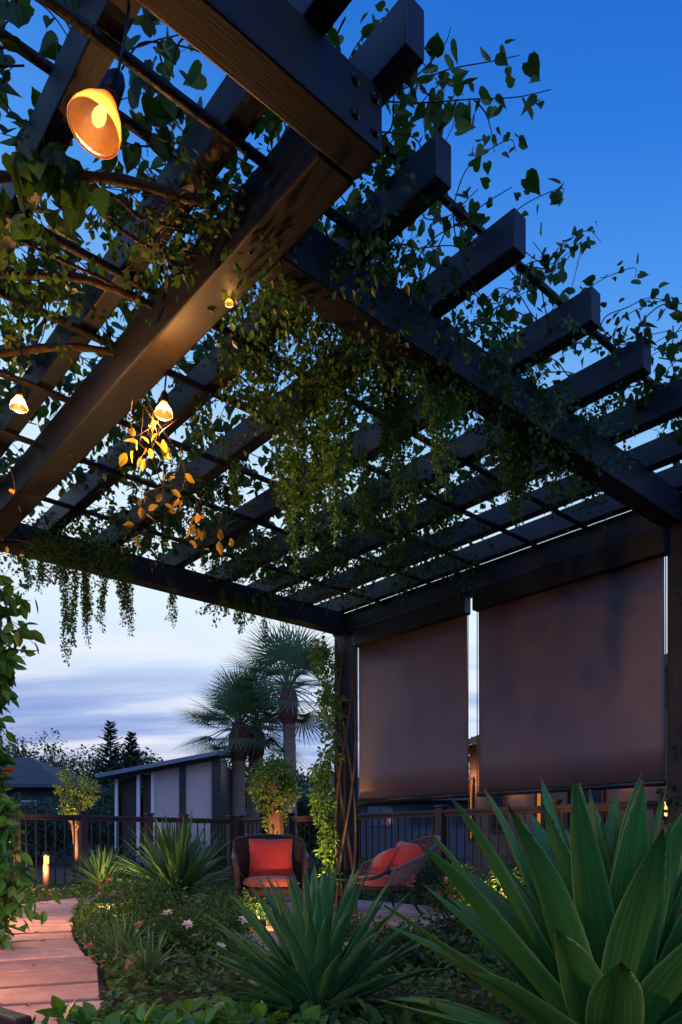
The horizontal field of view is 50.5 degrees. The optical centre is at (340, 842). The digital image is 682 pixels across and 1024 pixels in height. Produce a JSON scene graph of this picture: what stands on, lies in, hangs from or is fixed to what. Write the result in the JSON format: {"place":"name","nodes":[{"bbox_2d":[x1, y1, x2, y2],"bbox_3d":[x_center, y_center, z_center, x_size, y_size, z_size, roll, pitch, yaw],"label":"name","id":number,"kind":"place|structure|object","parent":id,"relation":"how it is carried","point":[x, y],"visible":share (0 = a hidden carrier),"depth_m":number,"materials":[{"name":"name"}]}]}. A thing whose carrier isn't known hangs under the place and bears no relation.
{"place":"outdoors","nodes":[
{"label":"outdoors","id":0,"kind":"place"},
{"bbox_2d":[92,796,114,851],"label":"broadleaf tree","id":1,"kind":"object","parent":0,"point":[104,824],"visible":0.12,"depth_m":23.52,"materials":[{"name":"green plant"}]},
{"bbox_2d":[0,894,290,1023],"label":"path","id":2,"kind":"structure","parent":0,"point":[59,971],"depth_m":4.09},
{"bbox_2d":[10,858,520,1023],"bbox_3d":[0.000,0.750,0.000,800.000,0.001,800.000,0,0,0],"label":"ground","id":3,"kind":"structure","parent":0,"point":[166,998],"depth_m":3.85,"materials":[{"name":"green plant"}]},
{"bbox_2d":[0,794,26,943],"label":"leafy shrub","id":4,"kind":"object","parent":3,"relation":"on","point":[9,916],"visible":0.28,"depth_m":5.01,"materials":[{"name":"green plant"}]},
{"bbox_2d":[0,1007,31,1023],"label":"timber edging","id":5,"kind":"object","parent":3,"relation":"on","point":[8,1016],"visible":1,"depth_m":2.30,"materials":[{"name":"brown wood"}]},
{"bbox_2d":[6,792,77,864],"bbox_3d":[-10.386,-0.470,24.129,3.551,2.502,3.310,0,0,0],"label":"broadleaf tree","id":6,"kind":"object","parent":3,"relation":"on","point":[27,807],"visible":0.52,"depth_m":23.82,"materials":[{"name":"green plant"}]},
{"bbox_2d":[42,851,49,894],"bbox_3d":[-4.200,0.435,10.300,0.110,0.630,0.110,0,0,0],"label":"bollard light","id":7,"kind":"object","parent":3,"relation":"on","point":[46,872],"visible":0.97,"depth_m":10.27,"materials":[{"name":"glass"}]},
{"bbox_2d":[0,728,96,778],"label":"broadleaf tree","id":8,"kind":"object","parent":3,"relation":"on","point":[61,764],"visible":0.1,"depth_m":44.07,"materials":[{"name":"green plant"}]},
{"bbox_2d":[0,758,114,860],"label":"house","id":9,"kind":"structure","parent":3,"relation":"on","point":[35,779],"depth_m":30.34,"materials":[{"name":"grey paint"}]},
{"bbox_2d":[53,761,100,886],"bbox_3d":[-4.432,-0.301,12.057,0.740,2.106,0.936,0,0,-31],"label":"tree","id":10,"kind":"object","parent":3,"relation":"on","point":[72,790],"visible":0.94,"depth_m":11.97,"materials":[{"name":"green plant"}]},
{"bbox_2d":[49,781,114,859],"bbox_3d":[-8.600,-0.753,26.150,3.531,3.015,3.488,0,0,44],"label":"broadleaf tree","id":11,"kind":"object","parent":3,"relation":"on","point":[97,806],"visible":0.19,"depth_m":25.69,"materials":[{"name":"green plant"}]},
{"bbox_2d":[38,742,144,784],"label":"broadleaf tree","id":12,"kind":"object","parent":3,"relation":"on","point":[89,757],"visible":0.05,"depth_m":45.39,"materials":[{"name":"green plant"}]},
{"bbox_2d":[64,842,134,892],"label":"yucca","id":13,"kind":"object","parent":3,"relation":"on","point":[94,874],"visible":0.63,"depth_m":9.53,"materials":[{"name":"green plant"}]},
{"bbox_2d":[88,720,129,788],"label":"conifer","id":14,"kind":"object","parent":3,"relation":"on","point":[109,738],"visible":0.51,"depth_m":39.33,"materials":[{"name":"green plant"}]},
{"bbox_2d":[73,906,163,969],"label":"yucca","id":15,"kind":"object","parent":3,"relation":"on","point":[116,943],"visible":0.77,"depth_m":4.31,"materials":[{"name":"green plant"}]},
{"bbox_2d":[79,911,158,962],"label":"shrub","id":16,"kind":"object","parent":3,"relation":"on","point":[88,944],"visible":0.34,"depth_m":4.65,"materials":[{"name":"green plant"}]},
{"bbox_2d":[67,865,171,923],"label":"shrub","id":17,"kind":"object","parent":3,"relation":"on","point":[108,879],"visible":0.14,"depth_m":6.44,"materials":[{"name":"green plant"}]},
{"bbox_2d":[81,746,159,783],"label":"broadleaf tree","id":18,"kind":"object","parent":3,"relation":"on","point":[105,762],"visible":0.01,"depth_m":41.91,"materials":[{"name":"green plant"}]},
{"bbox_2d":[6,809,234,889],"bbox_3d":[-4.165,0.133,10.983,5.980,1.235,0.140,0,0,-41],"label":"railing","id":19,"kind":"object","parent":3,"relation":"on","point":[82,818],"visible":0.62,"depth_m":11.38,"materials":[{"name":"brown wood"}]},
{"bbox_2d":[35,995,207,1023],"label":"shrub","id":20,"kind":"object","parent":3,"relation":"on","point":[87,1013],"visible":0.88,"depth_m":2.64,"materials":[{"name":"green plant"}]},
{"bbox_2d":[112,731,147,789],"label":"conifer","id":21,"kind":"object","parent":3,"relation":"on","point":[133,744],"visible":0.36,"depth_m":38.50,"materials":[{"name":"green plant"}]},
{"bbox_2d":[110,746,163,790],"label":"broadleaf tree","id":22,"kind":"object","parent":3,"relation":"on","point":[139,761],"visible":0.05,"depth_m":38.82,"materials":[{"name":"green plant"}]},
{"bbox_2d":[71,869,215,941],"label":"shrub","id":23,"kind":"object","parent":3,"relation":"on","point":[139,906],"visible":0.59,"depth_m":5.59,"materials":[{"name":"green plant"}]},
{"bbox_2d":[99,927,193,991],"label":"yucca","id":24,"kind":"object","parent":3,"relation":"on","point":[144,966],"visible":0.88,"depth_m":3.71,"materials":[{"name":"green plant"}]},
{"bbox_2d":[88,838,225,882],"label":"hedge","id":25,"kind":"object","parent":3,"relation":"on","point":[128,856],"visible":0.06,"depth_m":13.52,"materials":[{"name":"green plant"}]},
{"bbox_2d":[95,751,231,869],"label":"shed","id":26,"kind":"structure","parent":3,"relation":"on","point":[173,788],"depth_m":18.00,"materials":[{"name":"white paint"}]},
{"bbox_2d":[95,810,246,912],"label":"yucca","id":27,"kind":"object","parent":3,"relation":"on","point":[174,857],"visible":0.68,"depth_m":7.29,"materials":[{"name":"green plant"}]},
{"bbox_2d":[136,894,264,962],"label":"shrub","id":28,"kind":"object","parent":3,"relation":"on","point":[179,934],"visible":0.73,"depth_m":4.80,"materials":[{"name":"green plant"}]},
{"bbox_2d":[188,840,226,879],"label":"hedge","id":29,"kind":"object","parent":3,"relation":"on","point":[221,852],"visible":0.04,"depth_m":14.46,"materials":[{"name":"green plant"}]},
{"bbox_2d":[101,996,320,1023],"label":"shrub","id":30,"kind":"object","parent":3,"relation":"on","point":[190,1006],"visible":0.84,"depth_m":2.59,"materials":[{"name":"green plant"}]},
{"bbox_2d":[176,885,271,932],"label":"shrub","id":31,"kind":"object","parent":3,"relation":"on","point":[248,899],"visible":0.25,"depth_m":5.90,"materials":[{"name":"green plant"}]},
{"bbox_2d":[170,664,306,830],"bbox_3d":[-2.796,-2.127,19.997,3.944,5.755,4.061,0,0,0],"label":"fan palm","id":32,"kind":"object","parent":3,"relation":"on","point":[237,739],"visible":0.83,"depth_m":19.78,"materials":[{"name":"green plant"}]},
{"bbox_2d":[200,877,276,907],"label":"shrub","id":33,"kind":"object","parent":3,"relation":"on","point":[220,885],"visible":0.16,"depth_m":8.11,"materials":[{"name":"green plant"}]},
{"bbox_2d":[188,665,313,835],"bbox_3d":[-2.510,-2.223,21.201,4.036,5.951,3.996,0,0,0],"label":"fan palm","id":34,"kind":"object","parent":3,"relation":"on","point":[254,754],"visible":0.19,"depth_m":21.02,"materials":[{"name":"green plant"}]},
{"bbox_2d":[12,876,527,1023],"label":"ground cover","id":35,"kind":"object","parent":3,"relation":"on","point":[225,978],"visible":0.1,"depth_m":3.51,"materials":[{"name":"green plant"}]},
{"bbox_2d":[245,752,302,834],"bbox_3d":[-1.039,-0.328,11.310,0.903,2.170,0.912,0,0,0],"label":"ivy tree","id":36,"kind":"object","parent":3,"relation":"on","point":[274,800],"visible":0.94,"depth_m":11.18,"materials":[{"name":"green plant"}]},
{"bbox_2d":[245,757,308,823],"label":"broadleaf tree","id":37,"kind":"object","parent":3,"relation":"on","point":[299,775],"visible":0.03,"depth_m":39.51,"materials":[{"name":"green plant"}]},
{"bbox_2d":[245,779,316,838],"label":"broadleaf tree","id":38,"kind":"object","parent":3,"relation":"on","point":[300,807],"visible":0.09,"depth_m":23.59,"materials":[{"name":"green plant"}]},
{"bbox_2d":[209,619,358,835],"bbox_3d":[-1.364,-2.667,19.271,4.402,6.837,4.179,0,0,0],"label":"fan palm","id":39,"kind":"object","parent":3,"relation":"on","point":[288,651],"visible":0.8,"depth_m":18.99,"materials":[{"name":"green plant"}]},
{"bbox_2d":[187,862,450,1023],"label":"agave","id":40,"kind":"object","parent":3,"relation":"on","point":[305,961],"visible":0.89,"depth_m":2.91,"materials":[{"name":"green plant"}]},
{"bbox_2d":[298,786,363,863],"bbox_3d":[-0.635,-0.612,25.049,2.925,2.851,2.831,0,0,0],"label":"broadleaf tree","id":41,"kind":"object","parent":3,"relation":"on","point":[317,828],"visible":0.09,"depth_m":24.68,"materials":[{"name":"green plant"}]},
{"bbox_2d":[0,0,681,919],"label":"pergola","id":42,"kind":"object","parent":3,"relation":"on","point":[306,80],"visible":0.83,"depth_m":3.19,"materials":[{"name":"brown wood"}]},
{"bbox_2d":[9,309,27,413],"bbox_3d":[-1.426,-2.142,3.198,0.075,0.449,0.074,0,0,0],"label":"pendant lamp","id":43,"kind":"object","parent":42,"relation":"hanging from","point":[18,405],"visible":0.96,"depth_m":3.20,"materials":[{"name":"glass"}]},
{"bbox_2d":[0,575,60,950],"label":"climbing vine","id":44,"kind":"object","parent":42,"relation":"attached to","point":[9,659],"visible":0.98,"depth_m":4.88,"materials":[{"name":"green plant"}]},
{"bbox_2d":[21,528,94,666],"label":"trailing plant","id":45,"kind":"object","parent":42,"relation":"hanging from","point":[85,602],"visible":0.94,"depth_m":5.34,"materials":[{"name":"green plant"}]},
{"bbox_2d":[0,180,146,375],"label":"vine clump","id":46,"kind":"object","parent":42,"relation":"attached to","point":[19,266],"visible":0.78,"depth_m":2.86,"materials":[{"name":"green plant"}]},
{"bbox_2d":[0,507,170,594],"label":"vine clump","id":47,"kind":"object","parent":42,"relation":"attached to","point":[79,528],"visible":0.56,"depth_m":5.28,"materials":[{"name":"green plant"}]},
{"bbox_2d":[67,2,129,159],"bbox_3d":[-0.653,-2.151,1.939,0.159,0.520,0.140,0,0,0],"label":"pendant lamp","id":48,"kind":"object","parent":42,"relation":"hanging from","point":[93,118],"visible":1,"depth_m":1.96,"materials":[{"name":"orange metal"}]},
{"bbox_2d":[94,542,135,636],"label":"trailing plant","id":49,"kind":"object","parent":42,"relation":"hanging from","point":[125,600],"visible":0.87,"depth_m":5.60,"materials":[{"name":"green plant"}]},
{"bbox_2d":[1,397,237,555],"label":"vine spray","id":50,"kind":"object","parent":42,"relation":"hanging from","point":[123,457],"visible":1,"depth_m":3.71,"materials":[{"name":"yellow plant"}]},
{"bbox_2d":[0,0,255,370],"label":"climbing vine","id":51,"kind":"object","parent":42,"relation":"on","point":[58,174],"visible":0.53,"depth_m":2.48,"materials":[{"name":"green plant"}]},
{"bbox_2d":[37,336,246,525],"bbox_3d":[-1.096,-2.263,4.196,1.228,0.451,1.939,0,0,-24],"label":"vine clump","id":52,"kind":"object","parent":42,"relation":"attached to","point":[212,435],"visible":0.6,"depth_m":4.02,"materials":[{"name":"green plant"}]},
{"bbox_2d":[0,209,303,561],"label":"climbing vine","id":53,"kind":"object","parent":42,"relation":"on","point":[183,365],"visible":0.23,"depth_m":4.35,"materials":[{"name":"green plant"}]},
{"bbox_2d":[154,370,172,421],"bbox_3d":[-0.784,-2.110,3.196,0.080,0.453,0.079,0,0,0],"label":"pendant lamp","id":54,"kind":"object","parent":42,"relation":"hanging from","point":[163,411],"visible":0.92,"depth_m":3.20,"materials":[{"name":"glass"}]},
{"bbox_2d":[89,121,239,346],"bbox_3d":[-0.633,-2.252,2.695,0.651,0.531,0.892,0,0,0],"label":"vine clump","id":55,"kind":"object","parent":42,"relation":"attached to","point":[200,227],"visible":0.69,"depth_m":2.63,"materials":[{"name":"green plant"}]},
{"bbox_2d":[110,440,222,580],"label":"trailing plant","id":56,"kind":"object","parent":42,"relation":"hanging from","point":[203,557],"visible":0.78,"depth_m":5.44,"materials":[{"name":"green plant"}]},
{"bbox_2d":[165,579,178,628],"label":"trailing plant","id":57,"kind":"object","parent":42,"relation":"hanging from","point":[171,598],"visible":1,"depth_m":5.92,"materials":[{"name":"green plant"}]},
{"bbox_2d":[128,463,281,586],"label":"vine clump","id":58,"kind":"object","parent":42,"relation":"attached to","point":[212,520],"visible":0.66,"depth_m":4.87,"materials":[{"name":"green plant"}]},
{"bbox_2d":[218,587,277,647],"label":"trailing plant","id":59,"kind":"object","parent":42,"relation":"hanging from","point":[237,609],"visible":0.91,"depth_m":6.40,"materials":[{"name":"green plant"}]},
{"bbox_2d":[191,281,339,442],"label":"vine clump","id":60,"kind":"object","parent":42,"relation":"attached to","point":[265,403],"visible":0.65,"depth_m":3.37,"materials":[{"name":"green plant"}]},
{"bbox_2d":[195,516,358,633],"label":"vine clump","id":61,"kind":"object","parent":42,"relation":"attached to","point":[270,564],"visible":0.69,"depth_m":5.95,"materials":[{"name":"green plant"}]},
{"bbox_2d":[269,372,329,575],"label":"trailing plant","id":62,"kind":"object","parent":42,"relation":"hanging from","point":[300,437],"visible":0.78,"depth_m":3.67,"materials":[{"name":"green plant"}]},
{"bbox_2d":[226,441,420,532],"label":"trailing plant","id":63,"kind":"object","parent":42,"relation":"hanging from","point":[233,480],"visible":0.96,"depth_m":4.32,"materials":[{"name":"green plant"}]},
{"bbox_2d":[305,631,357,913],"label":"ivy","id":64,"kind":"object","parent":42,"relation":"attached to","point":[326,776],"visible":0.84,"depth_m":7.21,"materials":[{"name":"green plant"}]},
{"bbox_2d":[128,168,540,597],"bbox_3d":[-0.282,-2.535,5.171,2.941,0.529,4.922,0,0,0],"label":"climbing vine","id":65,"kind":"object","parent":42,"relation":"on","point":[530,183],"visible":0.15,"depth_m":4.68,"materials":[{"name":"green plant"}]},
{"bbox_2d":[122,17,550,299],"bbox_3d":[-0.009,-2.573,2.794,1.566,0.514,1.357,0,0,-34],"label":"climbing vine","id":66,"kind":"object","parent":42,"relation":"on","point":[436,115],"visible":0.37,"depth_m":2.53,"materials":[{"name":"green plant"}]},
{"bbox_2d":[316,338,359,546],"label":"trailing plant","id":67,"kind":"object","parent":42,"relation":"hanging from","point":[332,452],"visible":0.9,"depth_m":3.40,"materials":[{"name":"green plant"}]},
{"bbox_2d":[260,272,423,427],"bbox_3d":[0.015,-2.241,3.301,0.831,0.585,1.112,0,0,0],"label":"vine clump","id":68,"kind":"object","parent":42,"relation":"attached to","point":[309,319],"visible":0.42,"depth_m":3.30,"materials":[{"name":"green plant"}]},
{"bbox_2d":[191,88,524,449],"bbox_3d":[0.074,-2.206,2.965,1.487,0.698,0.858,0,0,-37],"label":"vine clump","id":69,"kind":"object","parent":42,"relation":"attached to","point":[376,268],"visible":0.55,"depth_m":2.82,"materials":[{"name":"green plant"}]},
{"bbox_2d":[291,448,495,617],"bbox_3d":[0.417,-2.253,5.494,1.520,0.713,2.539,0,0,0],"label":"vine clump","id":70,"kind":"object","parent":42,"relation":"attached to","point":[383,508],"visible":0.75,"depth_m":5.22,"materials":[{"name":"green plant"}]},
{"bbox_2d":[371,358,417,535],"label":"trailing plant","id":71,"kind":"object","parent":42,"relation":"hanging from","point":[395,433],"visible":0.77,"depth_m":3.48,"materials":[{"name":"green plant"}]},
{"bbox_2d":[353,592,470,803],"bbox_3d":[0.599,-1.227,6.522,0.088,1.706,1.374,0,0,-41],"label":"roller shade","id":72,"kind":"object","parent":42,"relation":"hanging from","point":[413,704],"visible":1,"depth_m":6.46,"materials":[{"name":"brown fabric"}]},
{"bbox_2d":[353,316,503,448],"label":"vine clump","id":73,"kind":"object","parent":42,"relation":"attached to","point":[417,391],"visible":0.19,"depth_m":3.59,"materials":[{"name":"green plant"}]},
{"bbox_2d":[419,321,468,500],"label":"trailing plant","id":74,"kind":"object","parent":42,"relation":"hanging from","point":[434,399],"visible":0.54,"depth_m":3.27,"materials":[{"name":"green plant"}]},
{"bbox_2d":[399,305,586,482],"bbox_3d":[0.714,-2.177,3.568,0.909,0.647,0.945,0,0,0],"label":"vine clump","id":75,"kind":"object","parent":42,"relation":"attached to","point":[541,390],"visible":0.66,"depth_m":3.47,"materials":[{"name":"green plant"}]},
{"bbox_2d":[349,0,681,469],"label":"climbing vine","id":76,"kind":"object","parent":42,"relation":"on","point":[405,153],"visible":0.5,"depth_m":2.94,"materials":[{"name":"green plant"}]},
{"bbox_2d":[498,429,534,527],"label":"trailing plant","id":77,"kind":"object","parent":42,"relation":"hanging from","point":[509,484],"visible":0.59,"depth_m":3.99,"materials":[{"name":"green plant"}]},
{"bbox_2d":[397,222,681,534],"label":"climbing vine","id":78,"kind":"object","parent":42,"relation":"on","point":[672,349],"visible":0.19,"depth_m":3.64,"materials":[{"name":"green plant"}]},
{"bbox_2d":[461,403,635,529],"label":"vine clump","id":79,"kind":"object","parent":42,"relation":"attached to","point":[612,450],"visible":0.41,"depth_m":4.46,"materials":[{"name":"green plant"}]},
{"bbox_2d":[545,458,587,502],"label":"trailing plant","id":80,"kind":"object","parent":42,"relation":"hanging from","point":[559,467],"visible":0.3,"depth_m":4.03,"materials":[{"name":"green plant"}]},
{"bbox_2d":[491,351,643,515],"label":"vine clump","id":81,"kind":"object","parent":42,"relation":"attached to","point":[601,419],"visible":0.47,"depth_m":3.85,"materials":[{"name":"green plant"}]},
{"bbox_2d":[472,526,667,796],"bbox_3d":[1.623,-1.227,5.356,0.088,1.706,1.573,0,0,-41],"label":"roller shade","id":82,"kind":"object","parent":42,"relation":"hanging from","point":[572,665],"visible":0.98,"depth_m":5.26,"materials":[{"name":"brown fabric"}]},
{"bbox_2d":[656,579,681,825],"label":"ivy","id":83,"kind":"object","parent":42,"relation":"attached to","point":[660,790],"visible":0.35,"depth_m":4.74,"materials":[{"name":"green plant"}]},
{"bbox_2d":[344,912,411,942],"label":"shrub","id":84,"kind":"object","parent":3,"relation":"on","point":[352,928],"visible":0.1,"depth_m":5.37,"materials":[{"name":"green plant"}]},
{"bbox_2d":[315,994,493,1023],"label":"shrub","id":85,"kind":"object","parent":3,"relation":"on","point":[403,1015],"visible":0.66,"depth_m":2.58,"materials":[{"name":"green plant"}]},
{"bbox_2d":[341,925,503,980],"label":"shrub","id":86,"kind":"object","parent":3,"relation":"on","point":[425,956],"visible":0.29,"depth_m":4.24,"materials":[{"name":"green plant"}]},
{"bbox_2d":[393,857,469,906],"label":"shrub","id":87,"kind":"object","parent":3,"relation":"on","point":[419,888],"visible":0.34,"depth_m":8.32,"materials":[{"name":"green plant"}]},
{"bbox_2d":[381,902,489,951],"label":"shrub","id":88,"kind":"object","parent":3,"relation":"on","point":[455,927],"visible":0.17,"depth_m":5.13,"materials":[{"name":"green plant"}]},
{"bbox_2d":[235,799,666,890],"bbox_3d":[1.385,0.133,9.257,0.140,1.235,9.820,0,0,-41],"label":"railing","id":89,"kind":"object","parent":3,"relation":"on","point":[441,814],"visible":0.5,"depth_m":9.35,"materials":[{"name":"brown wood"}]},
{"bbox_2d":[421,862,504,912],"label":"shrub","id":90,"kind":"object","parent":3,"relation":"on","point":[454,893],"visible":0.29,"depth_m":7.52,"materials":[{"name":"green plant"}]},
{"bbox_2d":[373,772,681,1023],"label":"agave","id":91,"kind":"object","parent":3,"relation":"on","point":[587,929],"visible":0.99,"depth_m":1.99,"materials":[{"name":"green plant"}]},
{"bbox_2d":[468,654,666,871],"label":"house","id":92,"kind":"structure","parent":3,"relation":"on","point":[598,796],"depth_m":16.81,"materials":[{"name":"paint"}]},
{"bbox_2d":[468,778,473,840],"bbox_3d":[3.562,-0.900,19.788,0.051,1.700,0.389,0,0,-9],"label":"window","id":93,"kind":"structure","parent":92,"relation":"in","point":[471,781],"depth_m":19.80,"materials":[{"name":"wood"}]},
{"bbox_2d":[490,795,506,832],"bbox_3d":[3.873,-0.800,17.795,0.051,1.100,0.943,0,0,-9],"label":"window","id":94,"kind":"structure","parent":92,"relation":"in","point":[501,801],"depth_m":17.95,"materials":[{"name":"blue glass"}]},
{"bbox_2d":[534,793,542,838],"bbox_3d":[4.236,-0.375,15.464,0.051,2.050,0.428,0,0,-9],"label":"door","id":95,"kind":"structure","parent":92,"relation":"in","point":[538,799],"depth_m":15.52,"materials":[{"name":"wood"}]},
{"bbox_2d":[566,790,605,829],"bbox_3d":[4.546,-0.850,13.478,0.051,1.200,1.440,0,0,-9],"label":"window","id":96,"kind":"structure","parent":92,"relation":"in","point":[599,796],"depth_m":13.15,"materials":[{"name":"blue glass"}]},
{"bbox_2d":[146,900,460,953],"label":"patio","id":97,"kind":"structure","parent":0,"point":[408,910],"depth_m":7.14,"materials":[{"name":"grey stone"}]},
{"bbox_2d":[231,834,309,899],"bbox_3d":[-0.663,0.313,6.769,0.720,0.798,0.666,0,0,-8],"label":"armchair","id":98,"kind":"object","parent":97,"relation":"on","point":[240,856],"visible":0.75,"depth_m":6.89,"materials":[{"name":"wicker"}]},
{"bbox_2d":[249,838,292,876],"bbox_3d":[-0.665,0.145,6.860,0.420,0.369,0.182,0,0,-8],"label":"throw cushion","id":99,"kind":"object","parent":98,"relation":"on","point":[271,857],"visible":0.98,"depth_m":6.80,"materials":[{"name":"red fabric"}]},
{"bbox_2d":[336,835,440,918],"bbox_3d":[0.466,0.325,7.070,1.071,0.800,0.849,0,0,-24],"label":"lounge chair","id":100,"kind":"object","parent":97,"relation":"on","point":[400,880],"visible":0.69,"depth_m":6.83,"materials":[{"name":"wicker"}]},
{"bbox_2d":[367,847,398,874],"bbox_3d":[0.404,0.220,7.185,0.248,0.344,0.429,0,0,-24],"label":"throw cushion","id":101,"kind":"object","parent":100,"relation":"on","point":[383,861],"visible":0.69,"depth_m":7.06,"materials":[{"name":"red fabric"}]},
{"bbox_2d":[387,841,426,879],"bbox_3d":[0.631,0.170,7.067,0.237,0.376,0.448,0,0,-34],"label":"throw cushion","id":102,"kind":"object","parent":100,"relation":"on","point":[406,852],"visible":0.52,"depth_m":6.99,"materials":[{"name":"red fabric"}]},
{"bbox_2d":[0,0,681,781],"label":"sky","id":103,"kind":"structure","parent":0,"point":[608,126],"materials":[{"name":"blue"}]},
{"bbox_2d":[300,778,469,858],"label":"house","id":104,"kind":"structure","parent":0,"point":[421,805],"depth_m":34.00,"materials":[{"name":"grey paint"}]},
{"bbox_2d":[367,805,393,826],"bbox_3d":[1.850,-1.250,33.965,1.300,1.000,0.050,0,0,0],"label":"window","id":105,"kind":"structure","parent":104,"relation":"in","point":[370,808],"depth_m":33.96,"materials":[{"name":"blue glass"}]},
{"bbox_2d":[409,805,434,826],"bbox_3d":[3.850,-1.250,33.965,1.300,1.000,0.050,0,0,0],"label":"window","id":106,"kind":"structure","parent":104,"relation":"in","point":[411,807],"depth_m":33.96,"materials":[{"name":"blue glass"}]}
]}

